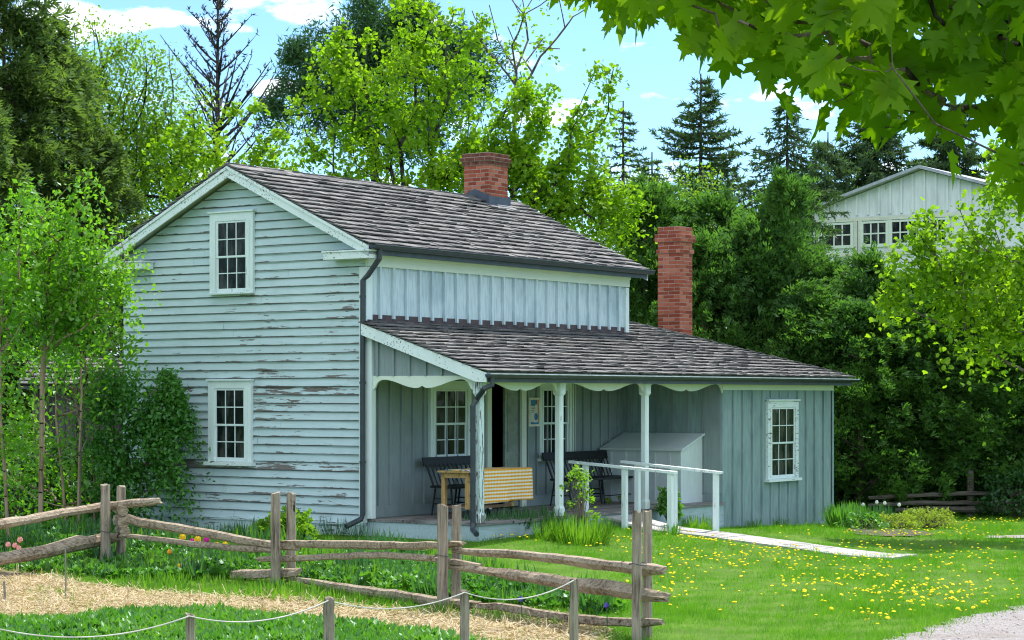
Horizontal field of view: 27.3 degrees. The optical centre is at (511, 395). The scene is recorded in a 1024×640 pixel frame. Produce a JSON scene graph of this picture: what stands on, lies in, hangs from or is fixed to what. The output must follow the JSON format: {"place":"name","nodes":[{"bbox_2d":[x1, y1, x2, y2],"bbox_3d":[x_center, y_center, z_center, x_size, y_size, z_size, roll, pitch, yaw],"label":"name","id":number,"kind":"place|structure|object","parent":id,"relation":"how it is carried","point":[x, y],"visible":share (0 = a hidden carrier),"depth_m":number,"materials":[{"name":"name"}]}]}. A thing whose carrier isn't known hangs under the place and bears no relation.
{"place":"outdoors","nodes":[
{"label":"outdoors","id":0,"kind":"place"},
{"bbox_2d":[0,564,621,639],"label":"mulch path","id":1,"kind":"structure","parent":0,"point":[300,610],"depth_m":23.48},
{"bbox_2d":[319,517,346,535],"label":"weed","id":2,"kind":"object","parent":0,"point":[330,528],"visible":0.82,"depth_m":32.11,"materials":[{"name":"green plant"}]},
{"bbox_2d":[0,0,1011,398],"label":"sky","id":3,"kind":"structure","parent":0,"point":[655,75],"materials":[{"name":"blue"}]},
{"bbox_2d":[0,509,1023,639],"bbox_3d":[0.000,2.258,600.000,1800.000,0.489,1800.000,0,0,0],"label":"ground","id":4,"kind":"structure","parent":0,"point":[729,571],"depth_m":27.65,"materials":[{"name":"green plant"}]},
{"bbox_2d":[0,175,59,536],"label":"sapling","id":5,"kind":"object","parent":4,"relation":"on","point":[20,303],"visible":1,"depth_m":30.98,"materials":[{"name":"green plant"}]},
{"bbox_2d":[0,87,69,472],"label":"cedar tree","id":6,"kind":"object","parent":4,"relation":"on","point":[6,167],"visible":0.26,"depth_m":39.72,"materials":[{"name":"green plant"}]},
{"bbox_2d":[0,416,107,518],"bbox_3d":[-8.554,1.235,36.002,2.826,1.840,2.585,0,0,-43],"label":"undergrowth","id":7,"kind":"object","parent":4,"relation":"on","point":[54,448],"visible":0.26,"depth_m":35.79,"materials":[{"name":"green plant"}]},
{"bbox_2d":[0,0,131,464],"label":"cedar tree","id":8,"kind":"object","parent":4,"relation":"on","point":[21,78],"visible":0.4,"depth_m":41.70,"materials":[{"name":"green plant"}]},
{"bbox_2d":[0,15,138,493],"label":"cedar tree","id":9,"kind":"object","parent":4,"relation":"on","point":[79,66],"visible":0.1,"depth_m":42.71,"materials":[{"name":"green plant"}]},
{"bbox_2d":[17,356,123,508],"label":"shed","id":10,"kind":"structure","parent":4,"relation":"on","point":[24,384],"depth_m":38.01,"materials":[{"name":"grey wood"}]},
{"bbox_2d":[33,344,111,520],"bbox_3d":[-6.698,0.508,32.639,1.093,3.266,1.635,0,0,0],"label":"tree","id":11,"kind":"object","parent":4,"relation":"on","point":[77,409],"visible":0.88,"depth_m":32.78,"materials":[{"name":"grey plant"}]},
{"bbox_2d":[1,307,146,520],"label":"sapling","id":12,"kind":"object","parent":4,"relation":"on","point":[107,345],"visible":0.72,"depth_m":32.99,"materials":[{"name":"green plant"}]},
{"bbox_2d":[0,212,147,521],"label":"sapling","id":13,"kind":"object","parent":4,"relation":"on","point":[81,388],"visible":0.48,"depth_m":32.49,"materials":[{"name":"green plant"}]},
{"bbox_2d":[3,127,151,433],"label":"cedar tree","id":14,"kind":"object","parent":4,"relation":"on","point":[132,199],"visible":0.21,"depth_m":42.24,"materials":[{"name":"green plant"}]},
{"bbox_2d":[0,332,156,523],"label":"sapling","id":15,"kind":"object","parent":4,"relation":"on","point":[33,470],"visible":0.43,"depth_m":33.93,"materials":[{"name":"green plant"}]},
{"bbox_2d":[0,164,161,523],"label":"sapling","id":16,"kind":"object","parent":4,"relation":"on","point":[76,324],"visible":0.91,"depth_m":31.88,"materials":[{"name":"green plant"}]},
{"bbox_2d":[67,460,116,520],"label":"undergrowth","id":17,"kind":"object","parent":4,"relation":"on","point":[88,473],"visible":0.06,"depth_m":35.30,"materials":[{"name":"green plant"}]},
{"bbox_2d":[57,3,212,226],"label":"poplar tree","id":18,"kind":"object","parent":4,"relation":"on","point":[147,132],"visible":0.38,"depth_m":45.85,"materials":[{"name":"green plant"}]},
{"bbox_2d":[62,356,214,523],"bbox_3d":[-5.956,1.203,33.584,2.493,3.704,1.606,0,0,0],"label":"lilac bush","id":19,"kind":"object","parent":4,"relation":"on","point":[161,427],"visible":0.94,"depth_m":33.45,"materials":[{"name":"green plant"}]},
{"bbox_2d":[116,79,233,227],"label":"poplar tree","id":20,"kind":"object","parent":4,"relation":"on","point":[188,174],"visible":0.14,"depth_m":46.90,"materials":[{"name":"green plant"}]},
{"bbox_2d":[185,612,194,639],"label":"rope post","id":21,"kind":"object","parent":4,"relation":"on","point":[190,628],"visible":1,"depth_m":16.37,"materials":[{"name":"grey wood"}]},
{"bbox_2d":[150,0,282,199],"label":"spruce tree","id":22,"kind":"object","parent":4,"relation":"on","point":[218,31],"visible":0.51,"depth_m":49.83,"materials":[{"name":"green plant"}]},
{"bbox_2d":[136,96,321,204],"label":"maple tree","id":23,"kind":"object","parent":4,"relation":"on","point":[197,134],"visible":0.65,"depth_m":42.88,"materials":[{"name":"green plant"}]},
{"bbox_2d":[0,601,485,639],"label":"front bed foliage","id":24,"kind":"object","parent":4,"relation":"on","point":[104,620],"visible":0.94,"depth_m":20.73,"materials":[{"name":"green plant"}]},
{"bbox_2d":[253,505,322,539],"bbox_3d":[-3.221,1.883,29.808,1.074,0.677,1.138,0,0,0],"label":"peony bush","id":25,"kind":"object","parent":4,"relation":"on","point":[304,520],"visible":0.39,"depth_m":29.66,"materials":[{"name":"green plant"}]},
{"bbox_2d":[0,513,622,614],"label":"strap foliage","id":26,"kind":"object","parent":4,"relation":"on","point":[432,590],"visible":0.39,"depth_m":27.48,"materials":[{"name":"green plant"}]},
{"bbox_2d":[0,515,627,614],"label":"bed foliage","id":27,"kind":"object","parent":4,"relation":"on","point":[477,588],"visible":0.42,"depth_m":27.04,"materials":[{"name":"green plant"}]},
{"bbox_2d":[323,596,334,639],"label":"rope post","id":28,"kind":"object","parent":4,"relation":"on","point":[329,621],"visible":1,"depth_m":17.45,"materials":[{"name":"grey wood"}]},
{"bbox_2d":[0,580,573,637],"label":"rope","id":29,"kind":"object","parent":28,"relation":"attached to","point":[276,617],"visible":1,"depth_m":16.93,"materials":[{"name":"beige fabric"}]},
{"bbox_2d":[0,483,670,639],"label":"rail fence","id":30,"kind":"object","parent":4,"relation":"on","point":[636,592],"visible":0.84,"depth_m":24.27,"materials":[{"name":"brown wood"}]},
{"bbox_2d":[106,568,594,629],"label":"garden plants","id":31,"kind":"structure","parent":4,"relation":"on","point":[168,581],"depth_m":25.26,"materials":[{"name":"green plant"}]},
{"bbox_2d":[247,0,527,186],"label":"deciduous tree","id":32,"kind":"object","parent":4,"relation":"on","point":[295,54],"visible":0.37,"depth_m":51.68,"materials":[{"name":"green plant"}]},
{"bbox_2d":[277,0,541,193],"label":"maple tree","id":33,"kind":"object","parent":4,"relation":"on","point":[347,75],"visible":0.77,"depth_m":44.74,"materials":[{"name":"green plant"}]},
{"bbox_2d":[460,589,468,639],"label":"rope post","id":34,"kind":"object","parent":4,"relation":"on","point":[464,616],"visible":1,"depth_m":18.26,"materials":[{"name":"grey wood"}]},
{"bbox_2d":[98,152,859,541],"bbox_3d":[-0.103,-0.860,37.685,7.867,7.220,12.638,0,0,34],"label":"farmhouse","id":35,"kind":"object","parent":4,"relation":"on","point":[344,350],"visible":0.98,"depth_m":33.80,"materials":[{"name":"blue paint"}]},
{"bbox_2d":[203,379,255,465],"bbox_3d":[-4.481,0.418,33.446,1.016,1.369,0.105,0,0,34],"label":"window","id":36,"kind":"structure","parent":35,"relation":"in","point":[230,406],"depth_m":33.45,"materials":[{"name":"white paint"}]},
{"bbox_2d":[207,209,255,294],"bbox_3d":[-4.453,-2.274,33.424,0.955,1.320,0.105,0,0,34],"label":"window","id":37,"kind":"structure","parent":35,"relation":"in","point":[232,233],"depth_m":33.43,"materials":[{"name":"white paint"}]},
{"bbox_2d":[428,381,471,456],"bbox_3d":[-0.969,0.403,33.682,0.105,1.290,1.204,0,0,34],"label":"window","id":38,"kind":"structure","parent":35,"relation":"in","point":[464,390],"depth_m":33.70,"materials":[{"name":"white paint"}]},
{"bbox_2d":[422,456,497,514],"bbox_3d":[-0.787,1.409,33.257,0.572,0.902,1.360,0,0,34],"label":"bench","id":39,"kind":"object","parent":35,"relation":"on","point":[446,461],"visible":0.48,"depth_m":33.16,"materials":[{"name":"paint"}]},
{"bbox_2d":[437,470,513,518],"bbox_3d":[-0.516,1.494,32.370,0.560,0.726,1.368,0,0,34],"label":"table","id":40,"kind":"object","parent":35,"relation":"on","point":[445,474],"visible":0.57,"depth_m":31.95,"materials":[{"name":"brown wood"}]},
{"bbox_2d":[448,467,532,503],"bbox_3d":[-0.309,1.379,32.622,0.615,0.520,1.451,0,0,34],"label":"gingham cloth","id":41,"kind":"object","parent":40,"relation":"on","point":[504,484],"visible":0.88,"depth_m":32.51,"materials":[{"name":"yellow fabric"}]},
{"bbox_2d":[503,387,517,505],"bbox_3d":[-0.018,0.815,35.235,0.048,2.050,0.400,0,0,34],"label":"door","id":42,"kind":"structure","parent":35,"relation":"in","point":[510,398],"depth_m":35.19,"materials":[{"name":"grey paint"}]},
{"bbox_2d":[528,398,539,426],"bbox_3d":[0.375,0.271,35.664,0.035,0.487,0.330,0,0,34],"label":"poster","id":43,"kind":"object","parent":35,"relation":"attached to","point":[533,411],"visible":1,"depth_m":35.63,"materials":[{"name":"paper"}]},
{"bbox_2d":[538,383,571,460],"bbox_3d":[0.762,0.425,36.199,0.105,1.367,1.100,0,0,34],"label":"window","id":44,"kind":"structure","parent":35,"relation":"in","point":[543,388],"depth_m":36.10,"materials":[{"name":"white paint"}]},
{"bbox_2d":[542,450,632,505],"bbox_3d":[1.343,1.409,36.358,0.572,0.902,2.147,0,0,34],"label":"bench","id":45,"kind":"object","parent":35,"relation":"on","point":[574,455],"visible":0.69,"depth_m":36.29,"materials":[{"name":"paint"}]},
{"bbox_2d":[600,432,704,502],"bbox_3d":[2.473,1.256,37.188,1.670,1.203,0.814,0,0,34],"label":"storage bin","id":46,"kind":"object","parent":35,"relation":"on","point":[679,449],"visible":0.66,"depth_m":36.93,"materials":[{"name":"paint"}]},
{"bbox_2d":[764,399,801,481],"bbox_3d":[4.984,0.812,38.688,0.105,1.499,1.311,0,0,34],"label":"window","id":47,"kind":"structure","parent":35,"relation":"in","point":[782,422],"depth_m":38.70,"materials":[{"name":"white paint"}]},
{"bbox_2d":[0,565,1023,639],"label":"grass fringe","id":48,"kind":"object","parent":4,"relation":"on","point":[944,618],"depth_m":22.76,"materials":[{"name":"green plant"}]},
{"bbox_2d":[485,505,542,530],"bbox_3d":[-0.031,1.885,32.104,1.042,0.467,1.057,0,0,0],"label":"daylily","id":49,"kind":"object","parent":4,"relation":"on","point":[498,514],"visible":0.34,"depth_m":31.84,"materials":[{"name":"green plant"}]},
{"bbox_2d":[472,0,585,194],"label":"ash tree","id":50,"kind":"object","parent":4,"relation":"on","point":[514,45],"visible":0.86,"depth_m":48.70,"materials":[{"name":"green plant"}]},
{"bbox_2d":[508,502,567,531],"bbox_3d":[0.349,1.864,32.409,0.964,0.469,1.111,0,0,30],"label":"daylily","id":51,"kind":"object","parent":4,"relation":"on","point":[543,512],"visible":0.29,"depth_m":32.17,"materials":[{"name":"green plant"}]},
{"bbox_2d":[427,60,657,290],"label":"maple tree","id":52,"kind":"object","parent":4,"relation":"on","point":[559,204],"visible":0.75,"depth_m":45.19,"materials":[{"name":"green plant"}]},
{"bbox_2d":[529,516,574,539],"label":"grass clump","id":53,"kind":"object","parent":4,"relation":"on","point":[538,533],"visible":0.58,"depth_m":31.17,"materials":[{"name":"green plant"}]},
{"bbox_2d":[569,578,578,639],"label":"rope post","id":54,"kind":"object","parent":4,"relation":"on","point":[573,617],"visible":1,"depth_m":18.96,"materials":[{"name":"grey wood"}]},
{"bbox_2d":[542,514,618,545],"bbox_3d":[1.001,1.941,30.954,1.137,0.472,1.088,0,0,0],"label":"grass clump","id":55,"kind":"object","parent":4,"relation":"on","point":[577,533],"visible":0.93,"depth_m":30.68,"materials":[{"name":"green plant"}]},
{"bbox_2d":[559,462,604,534],"bbox_3d":[1.026,1.563,31.494,0.715,1.138,0.818,0,0,43],"label":"rose bush","id":56,"kind":"object","parent":4,"relation":"on","point":[578,473],"visible":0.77,"depth_m":31.49,"materials":[{"name":"green plant"}]},
{"bbox_2d":[544,179,623,251],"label":"birch tree","id":57,"kind":"object","parent":4,"relation":"on","point":[581,219],"visible":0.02,"depth_m":49.98,"materials":[{"name":"green plant"}]},
{"bbox_2d":[568,460,677,533],"bbox_3d":[1.735,1.637,33.254,1.963,1.204,0.110,0,0,34],"label":"handrail","id":58,"kind":"object","parent":4,"relation":"on","point":[624,496],"visible":0.66,"depth_m":33.18,"materials":[{"name":"white paint"}]},
{"bbox_2d":[591,101,655,252],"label":"spruce tree","id":59,"kind":"object","parent":4,"relation":"on","point":[629,139],"visible":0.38,"depth_m":61.96,"materials":[{"name":"green plant"}]},
{"bbox_2d":[593,149,703,254],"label":"birch tree","id":60,"kind":"object","parent":4,"relation":"on","point":[628,180],"visible":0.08,"depth_m":50.81,"materials":[{"name":"green plant"}]},
{"bbox_2d":[635,152,668,183],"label":"spruce tree","id":61,"kind":"object","parent":4,"relation":"on","point":[654,174],"visible":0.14,"depth_m":62.98,"materials":[{"name":"green plant"}]},
{"bbox_2d":[603,168,725,338],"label":"cedar tree","id":62,"kind":"object","parent":4,"relation":"on","point":[662,199],"visible":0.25,"depth_m":47.04,"materials":[{"name":"green plant"}]},
{"bbox_2d":[653,486,684,521],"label":"leafy shrub","id":63,"kind":"object","parent":4,"relation":"on","point":[662,507],"visible":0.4,"depth_m":34.63,"materials":[{"name":"green plant"}]},
{"bbox_2d":[629,194,712,329],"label":"cedar tree","id":64,"kind":"object","parent":4,"relation":"on","point":[690,211],"visible":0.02,"depth_m":48.30,"materials":[{"name":"green plant"}]},
{"bbox_2d":[620,460,722,530],"bbox_3d":[2.558,1.670,33.936,1.853,1.233,0.110,0,0,34],"label":"handrail","id":65,"kind":"object","parent":4,"relation":"on","point":[637,490],"visible":0.7,"depth_m":33.85,"materials":[{"name":"white paint"}]},
{"bbox_2d":[678,514,712,528],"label":"grass clump","id":66,"kind":"object","parent":4,"relation":"on","point":[704,524],"visible":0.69,"depth_m":35.05,"materials":[{"name":"green plant"}]},
{"bbox_2d":[657,177,751,287],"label":"cedar tree","id":67,"kind":"object","parent":4,"relation":"on","point":[726,205],"visible":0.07,"depth_m":48.20,"materials":[{"name":"green plant"}]},
{"bbox_2d":[644,74,771,232],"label":"spruce tree","id":68,"kind":"object","parent":4,"relation":"on","point":[684,139],"visible":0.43,"depth_m":55.73,"materials":[{"name":"green plant"}]},
{"bbox_2d":[673,146,754,230],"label":"birch tree","id":69,"kind":"object","parent":4,"relation":"on","point":[710,176],"visible":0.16,"depth_m":52.83,"materials":[{"name":"green plant"}]},
{"bbox_2d":[637,223,808,364],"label":"cedar tree","id":70,"kind":"object","parent":4,"relation":"on","point":[703,260],"visible":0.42,"depth_m":45.61,"materials":[{"name":"green plant"}]},
{"bbox_2d":[493,517,1019,573],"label":"dandelions","id":71,"kind":"object","parent":4,"relation":"on","point":[914,531],"visible":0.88,"depth_m":30.65,"materials":[{"name":"yellow plant"}]},
{"bbox_2d":[606,514,917,559],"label":"walkway","id":72,"kind":"structure","parent":4,"relation":"on","point":[758,540],"depth_m":32.35,"materials":[{"name":"grey concrete"}]},
{"bbox_2d":[702,249,834,362],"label":"cedar tree","id":73,"kind":"object","parent":4,"relation":"on","point":[756,299],"visible":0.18,"depth_m":45.57,"materials":[{"name":"green plant"}]},
{"bbox_2d":[692,207,851,368],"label":"cedar tree","id":74,"kind":"object","parent":4,"relation":"on","point":[749,231],"visible":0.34,"depth_m":45.72,"materials":[{"name":"green plant"}]},
{"bbox_2d":[539,0,1023,216],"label":"maple tree","id":75,"kind":"object","parent":4,"relation":"on","point":[879,62],"visible":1,"depth_m":6.09,"materials":[{"name":"green plant"}]},
{"bbox_2d":[722,159,854,364],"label":"cedar tree","id":76,"kind":"object","parent":4,"relation":"on","point":[791,195],"visible":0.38,"depth_m":46.16,"materials":[{"name":"green plant"}]},
{"bbox_2d":[735,104,849,277],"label":"spruce tree","id":77,"kind":"object","parent":4,"relation":"on","point":[797,138],"visible":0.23,"depth_m":56.78,"materials":[{"name":"green plant"}]},
{"bbox_2d":[747,275,915,509],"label":"cedar tree","id":78,"kind":"object","parent":4,"relation":"on","point":[809,297],"visible":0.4,"depth_m":44.32,"materials":[{"name":"green plant"}]},
{"bbox_2d":[799,132,865,238],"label":"spruce tree","id":79,"kind":"object","parent":4,"relation":"on","point":[839,172],"visible":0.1,"depth_m":71.71,"materials":[{"name":"green plant"}]},
{"bbox_2d":[819,500,870,527],"bbox_3d":[6.039,2.149,38.270,0.947,0.539,1.052,0,0,0],"label":"daylily","id":80,"kind":"object","parent":4,"relation":"on","point":[833,514],"visible":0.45,"depth_m":38.01,"materials":[{"name":"green plant"}]},
{"bbox_2d":[779,256,919,506],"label":"cedar tree","id":81,"kind":"object","parent":4,"relation":"on","point":[828,270],"visible":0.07,"depth_m":45.72,"materials":[{"name":"green plant"}]},
{"bbox_2d":[833,509,890,529],"bbox_3d":[6.242,2.209,37.383,0.899,0.427,0.927,0,0,-22],"label":"leafy shrub","id":82,"kind":"object","parent":4,"relation":"on","point":[858,521],"visible":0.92,"depth_m":37.24,"materials":[{"name":"green plant"}]},
{"bbox_2d":[812,112,926,220],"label":"spruce tree","id":83,"kind":"object","parent":4,"relation":"on","point":[867,158],"visible":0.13,"depth_m":73.33,"materials":[{"name":"green plant"}]},
{"bbox_2d":[797,293,959,513],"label":"cedar tree","id":84,"kind":"object","parent":4,"relation":"on","point":[851,313],"visible":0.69,"depth_m":43.59,"materials":[{"name":"green plant"}]},
{"bbox_2d":[828,236,944,499],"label":"cedar tree","id":85,"kind":"object","parent":4,"relation":"on","point":[862,264],"visible":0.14,"depth_m":45.08,"materials":[{"name":"green plant"}]},
{"bbox_2d":[845,528,931,535],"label":"bare soil","id":86,"kind":"structure","parent":4,"relation":"on","point":[891,532],"depth_m":36.25,"materials":[{"name":"brown soil"}]},
{"bbox_2d":[872,511,923,528],"bbox_3d":[6.962,2.271,38.324,1.010,0.344,1.059,0,0,-10],"label":"spurge","id":87,"kind":"object","parent":4,"relation":"on","point":[897,517],"visible":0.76,"depth_m":38.15,"materials":[{"name":"green plant"}]},
{"bbox_2d":[834,285,975,508],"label":"cedar tree","id":88,"kind":"object","parent":4,"relation":"on","point":[907,432],"visible":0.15,"depth_m":43.96,"materials":[{"name":"green plant"}]},
{"bbox_2d":[808,165,1023,281],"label":"barn","id":89,"kind":"structure","parent":4,"relation":"on","point":[880,213],"depth_m":62.34,"materials":[{"name":"beige paint"}]},
{"bbox_2d":[823,222,852,248],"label":"window","id":90,"kind":"structure","parent":89,"relation":"in","point":[846,240],"depth_m":63.41,"materials":[{"name":"beige paint"}]},
{"bbox_2d":[860,220,887,247],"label":"window","id":91,"kind":"structure","parent":89,"relation":"in","point":[877,231],"depth_m":62.84,"materials":[{"name":"beige paint"}]},
{"bbox_2d":[889,219,918,245],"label":"window","id":92,"kind":"structure","parent":89,"relation":"in","point":[897,228],"depth_m":62.37,"materials":[{"name":"beige paint"}]},
{"bbox_2d":[920,217,947,243],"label":"window","id":93,"kind":"structure","parent":89,"relation":"in","point":[944,219],"depth_m":61.66,"materials":[{"name":"beige paint"}]},
{"bbox_2d":[834,283,1023,513],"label":"cedar tree","id":94,"kind":"object","parent":4,"relation":"on","point":[948,404],"visible":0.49,"depth_m":43.73,"materials":[{"name":"green plant"}]},
{"bbox_2d":[896,506,963,529],"bbox_3d":[7.646,2.237,38.741,1.307,0.448,1.216,0,0,0],"label":"spurge","id":95,"kind":"object","parent":4,"relation":"on","point":[937,516],"visible":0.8,"depth_m":38.60,"materials":[{"name":"green plant"}]},
{"bbox_2d":[841,250,1023,507],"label":"cedar tree","id":96,"kind":"object","parent":4,"relation":"on","point":[1014,432],"visible":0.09,"depth_m":44.05,"materials":[{"name":"green plant"}]},
{"bbox_2d":[849,266,1022,492],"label":"cedar tree","id":97,"kind":"object","parent":4,"relation":"on","point":[940,418],"visible":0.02,"depth_m":43.86,"materials":[{"name":"green plant"}]},
{"bbox_2d":[863,138,1023,445],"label":"maple tree","id":98,"kind":"object","parent":4,"relation":"on","point":[952,300],"visible":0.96,"depth_m":35.85,"materials":[{"name":"green plant"}]},
{"bbox_2d":[868,470,1023,516],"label":"rail fence","id":99,"kind":"object","parent":4,"relation":"on","point":[969,509],"visible":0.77,"depth_m":42.87,"materials":[{"name":"brown wood"}]},
{"bbox_2d":[900,96,1004,181],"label":"spruce tree","id":100,"kind":"object","parent":4,"relation":"on","point":[939,160],"visible":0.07,"depth_m":75.64,"materials":[{"name":"green plant"}]},
{"bbox_2d":[903,288,1023,512],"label":"cedar tree","id":101,"kind":"object","parent":4,"relation":"on","point":[1006,406],"visible":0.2,"depth_m":43.54,"materials":[{"name":"green plant"}]},
{"bbox_2d":[911,287,1023,513],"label":"cedar tree","id":102,"kind":"object","parent":4,"relation":"on","point":[1019,361],"visible":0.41,"depth_m":43.19,"materials":[{"name":"green plant"}]},
{"bbox_2d":[960,236,1023,486],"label":"cedar tree","id":103,"kind":"object","parent":4,"relation":"on","point":[1019,415],"visible":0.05,"depth_m":44.09,"materials":[{"name":"green plant"}]},
{"bbox_2d":[972,462,1023,518],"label":"dark shrub","id":104,"kind":"object","parent":4,"relation":"on","point":[997,489],"visible":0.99,"depth_m":42.31,"materials":[{"name":"green plant"}]},
{"bbox_2d":[883,605,1023,639],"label":"gravel road","id":105,"kind":"structure","parent":0,"point":[1004,626],"depth_m":21.49,"materials":[{"name":"grey gravel"}]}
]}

